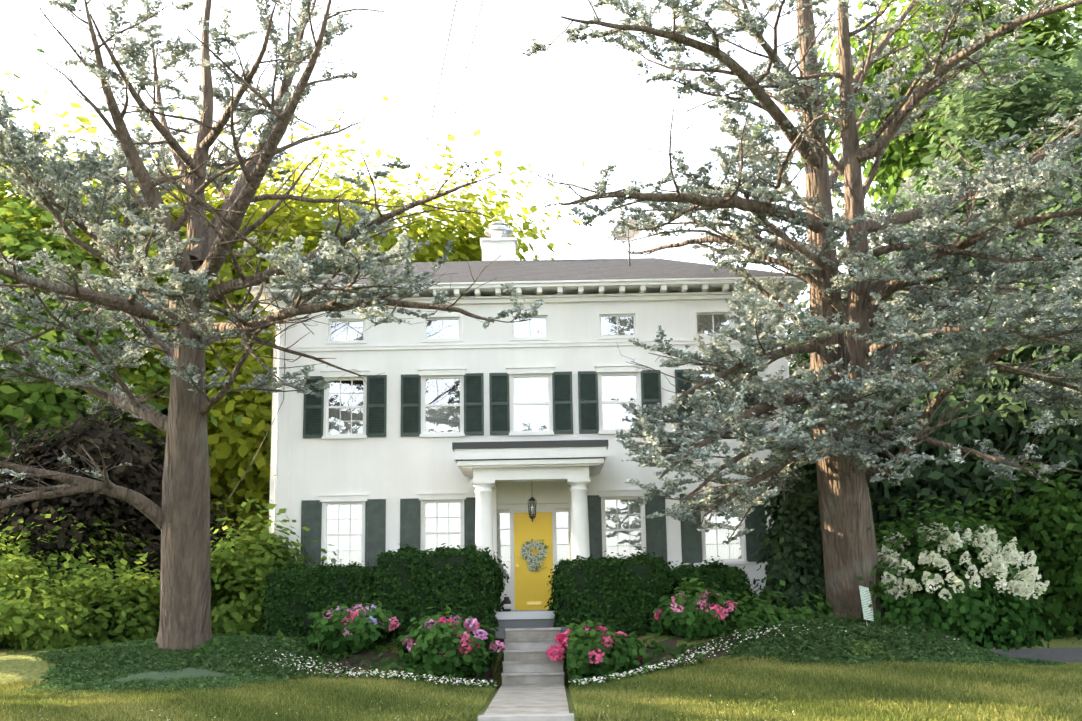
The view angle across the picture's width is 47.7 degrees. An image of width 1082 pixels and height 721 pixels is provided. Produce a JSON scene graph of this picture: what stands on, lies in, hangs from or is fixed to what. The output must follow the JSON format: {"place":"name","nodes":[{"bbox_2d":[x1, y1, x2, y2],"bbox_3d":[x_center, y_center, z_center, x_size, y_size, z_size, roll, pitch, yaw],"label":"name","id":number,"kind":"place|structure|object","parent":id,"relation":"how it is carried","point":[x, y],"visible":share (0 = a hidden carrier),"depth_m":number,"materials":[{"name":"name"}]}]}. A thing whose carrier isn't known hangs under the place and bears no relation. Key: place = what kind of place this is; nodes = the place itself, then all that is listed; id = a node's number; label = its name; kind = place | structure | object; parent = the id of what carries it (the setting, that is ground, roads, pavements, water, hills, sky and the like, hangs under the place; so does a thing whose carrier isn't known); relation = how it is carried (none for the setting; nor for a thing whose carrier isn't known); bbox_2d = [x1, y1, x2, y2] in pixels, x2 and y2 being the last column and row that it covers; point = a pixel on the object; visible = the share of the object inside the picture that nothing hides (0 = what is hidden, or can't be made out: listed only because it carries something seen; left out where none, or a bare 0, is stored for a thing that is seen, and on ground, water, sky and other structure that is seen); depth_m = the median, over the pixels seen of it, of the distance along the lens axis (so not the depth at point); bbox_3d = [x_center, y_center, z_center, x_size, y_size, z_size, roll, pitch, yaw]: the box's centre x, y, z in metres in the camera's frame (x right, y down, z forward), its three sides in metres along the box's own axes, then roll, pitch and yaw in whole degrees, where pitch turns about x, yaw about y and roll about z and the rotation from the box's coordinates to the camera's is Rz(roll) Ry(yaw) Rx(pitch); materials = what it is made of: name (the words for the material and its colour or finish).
{"place":"outdoors","nodes":[
{"label":"outdoors","id":0,"kind":"place"},
{"bbox_2d":[57,663,316,685],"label":"groundcover soil","id":1,"kind":"structure","parent":0,"point":[187,672],"depth_m":23.51,"materials":[{"name":"green"}]},
{"bbox_2d":[0,633,361,693],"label":"groundcover leaves","id":2,"kind":"object","parent":1,"relation":"on","point":[78,668],"visible":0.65,"depth_m":24.21,"materials":[{"name":"green plant"}]},
{"bbox_2d":[0,0,544,650],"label":"cedar tree","id":3,"kind":"object","parent":1,"relation":"on","point":[180,518],"depth_m":24.31,"materials":[{"name":"green plant"}]},
{"bbox_2d":[0,632,1081,720],"bbox_3d":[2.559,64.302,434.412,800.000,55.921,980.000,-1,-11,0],"label":"lawn","id":4,"kind":"structure","parent":0,"point":[19,664],"depth_m":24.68,"materials":[{"name":"green plant"}]},
{"bbox_2d":[0,393,240,595],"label":"shrub","id":5,"kind":"object","parent":4,"relation":"on","point":[144,477],"visible":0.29,"depth_m":31.18,"materials":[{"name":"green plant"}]},
{"bbox_2d":[0,31,243,522],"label":"tree","id":6,"kind":"object","parent":4,"relation":"on","point":[36,402],"visible":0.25,"depth_m":36.03,"materials":[{"name":"green plant"}]},
{"bbox_2d":[0,474,328,653],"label":"shrub foliage","id":7,"kind":"object","parent":4,"relation":"on","point":[83,605],"visible":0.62,"depth_m":27.50,"materials":[{"name":"green plant"}]},
{"bbox_2d":[0,73,584,554],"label":"tree","id":8,"kind":"object","parent":4,"relation":"on","point":[234,445],"visible":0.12,"depth_m":42.63,"materials":[{"name":"green plant"}]},
{"bbox_2d":[259,558,376,637],"bbox_3d":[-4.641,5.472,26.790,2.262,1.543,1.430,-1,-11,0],"label":"low hedge","id":9,"kind":"object","parent":4,"relation":"on","point":[344,579],"visible":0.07,"depth_m":26.13,"materials":[{"name":"green plant"}]},
{"bbox_2d":[306,593,412,653],"bbox_3d":[-3.646,5.343,24.911,2.194,1.204,1.892,-1,-11,0],"label":"flowering bush","id":10,"kind":"object","parent":4,"relation":"on","point":[328,635],"depth_m":24.42,"materials":[{"name":"green plant"}]},
{"bbox_2d":[3,694,793,720],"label":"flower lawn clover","id":11,"kind":"object","parent":4,"relation":"on","point":[398,715],"visible":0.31,"depth_m":19.27,"materials":[{"name":"plant"}]},
{"bbox_2d":[363,540,508,643],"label":"tall hedge leaves","id":12,"kind":"object","parent":4,"relation":"on","point":[405,554],"visible":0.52,"depth_m":25.75,"materials":[{"name":"green plant"}]},
{"bbox_2d":[379,556,494,639],"bbox_3d":[-2.209,5.302,26.524,2.378,2.015,1.580,-1,-11,0],"label":"tall hedge","id":13,"kind":"object","parent":4,"relation":"on","point":[455,559],"visible":0.14,"depth_m":25.87,"materials":[{"name":"green plant"}]},
{"bbox_2d":[396,603,504,678],"bbox_3d":[-1.806,5.590,24.418,2.177,1.499,2.243,-1,-11,0],"label":"flowering bush","id":14,"kind":"object","parent":4,"relation":"on","point":[424,652],"depth_m":23.88,"materials":[{"name":"green plant"}]},
{"bbox_2d":[478,628,573,720],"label":"path steps","id":15,"kind":"structure","parent":4,"relation":"on","point":[528,690],"depth_m":24.07,"materials":[{"name":"concrete"}]},
{"bbox_2d":[247,219,806,640],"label":"house","id":16,"kind":"structure","parent":4,"relation":"on","point":[454,429],"depth_m":28.92,"materials":[{"name":"paint"}]},
{"bbox_2d":[227,0,482,499],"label":"utility wires","id":17,"kind":"object","parent":16,"relation":"attached to","point":[417,181],"visible":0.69,"depth_m":17.88,"materials":[{"name":"black metal"}]},
{"bbox_2d":[519,539,549,570],"bbox_3d":[-0.148,4.499,28.345,0.703,0.737,0.137,-1,-11,0],"label":"door wreath","id":18,"kind":"object","parent":16,"relation":"attached to","point":[534,561],"depth_m":28.35,"materials":[{"name":"white plant"}]},
{"bbox_2d":[313,633,869,687],"bbox_3d":[0.839,5.949,24.748,16.000,1.124,4.320,-1,-11,0],"label":"mulch bed","id":19,"kind":"object","parent":4,"relation":"on","point":[489,673],"depth_m":24.35,"materials":[{"name":"brown soil"}]},
{"bbox_2d":[192,615,919,686],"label":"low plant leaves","id":20,"kind":"object","parent":19,"relation":"on","point":[663,648],"visible":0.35,"depth_m":24.20,"materials":[{"name":"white plant"}]},
{"bbox_2d":[214,621,958,688],"bbox_3d":[0.814,5.738,23.823,15.362,1.172,2.924,-1,-11,0],"label":"white flower border","id":21,"kind":"object","parent":19,"relation":"on","point":[628,676],"depth_m":23.46,"materials":[{"name":"white plant"}]},
{"bbox_2d":[546,614,648,682],"bbox_3d":[1.132,5.746,24.437,2.118,1.350,1.973,-1,-11,0],"label":"flowering bush","id":22,"kind":"object","parent":4,"relation":"on","point":[622,654],"depth_m":23.90,"materials":[{"name":"green plant"}]},
{"bbox_2d":[544,547,680,647],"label":"tall hedge leaves","id":23,"kind":"object","parent":4,"relation":"on","point":[665,582],"visible":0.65,"depth_m":25.70,"materials":[{"name":"green plant"}]},
{"bbox_2d":[559,565,665,646],"bbox_3d":[1.529,5.357,26.485,2.256,1.773,1.580,-1,-11,0],"label":"tall hedge","id":24,"kind":"object","parent":4,"relation":"on","point":[577,576],"visible":0.14,"depth_m":25.82,"materials":[{"name":"green plant"}]},
{"bbox_2d":[649,577,751,638],"bbox_3d":[3.295,5.094,25.222,2.174,1.253,1.708,-1,-11,0],"label":"flowering bush","id":25,"kind":"object","parent":4,"relation":"on","point":[689,620],"depth_m":24.73,"materials":[{"name":"plant"}]},
{"bbox_2d":[679,575,744,601],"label":"low hedge","id":26,"kind":"object","parent":4,"relation":"on","point":[710,584],"depth_m":26.13,"materials":[{"name":"green plant"}]},
{"bbox_2d":[667,556,757,611],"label":"low hedge leaves","id":27,"kind":"object","parent":4,"relation":"on","point":[730,579],"visible":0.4,"depth_m":26.09,"materials":[{"name":"green plant"}]},
{"bbox_2d":[517,0,1081,616],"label":"cedar tree","id":28,"kind":"object","parent":4,"relation":"on","point":[920,306],"depth_m":24.05,"materials":[{"name":"green plant"}]},
{"bbox_2d":[724,615,1065,667],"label":"groundcover leaves","id":29,"kind":"object","parent":4,"relation":"on","point":[830,643],"visible":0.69,"depth_m":24.19,"materials":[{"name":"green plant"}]},
{"bbox_2d":[696,568,849,634],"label":"ground cover plants","id":30,"kind":"object","parent":29,"relation":"on","point":[767,611],"visible":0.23,"depth_m":25.52,"materials":[{"name":"green plant"}]},
{"bbox_2d":[749,405,825,615],"bbox_3d":[5.897,3.581,27.044,2.558,5.113,2.659,-1,-11,0],"label":"shrub","id":31,"kind":"object","parent":29,"relation":"on","point":[792,543],"depth_m":26.35,"materials":[{"name":"green plant"}]},
{"bbox_2d":[859,586,873,622],"bbox_3d":[6.663,5.149,24.931,0.009,1.080,0.500,-19,-26,34],"label":"lawn sign","id":32,"kind":"object","parent":29,"relation":"in","point":[866,602],"visible":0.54,"depth_m":24.98,"materials":[{"name":"grey plastic"}]},
{"bbox_2d":[752,0,1081,217],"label":"tree","id":33,"kind":"object","parent":4,"relation":"on","point":[901,151],"visible":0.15,"depth_m":54.35,"materials":[{"name":"green plant"}]},
{"bbox_2d":[785,0,1081,614],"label":"tree","id":34,"kind":"object","parent":4,"relation":"on","point":[1006,113],"visible":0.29,"depth_m":35.29,"materials":[{"name":"green plant"}]},
{"bbox_2d":[857,491,1053,651],"bbox_3d":[8.709,4.478,26.265,4.651,3.474,4.020,-1,-11,0],"label":"hydrangea bush","id":35,"kind":"object","parent":4,"relation":"on","point":[987,615],"depth_m":25.38,"materials":[{"name":"plant"}]},
{"bbox_2d":[871,425,1081,639],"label":"shrub foliage","id":36,"kind":"object","parent":4,"relation":"on","point":[1055,547],"visible":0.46,"depth_m":31.86,"materials":[{"name":"green plant"}]},
{"bbox_2d":[0,0,1081,405],"label":"sky","id":37,"kind":"structure","parent":0,"point":[572,104],"materials":[{"name":"white"}]},
{"bbox_2d":[989,648,1081,661],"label":"driveway","id":38,"kind":"structure","parent":0,"point":[1063,654],"depth_m":27.93,"materials":[{"name":"grey asphalt"}]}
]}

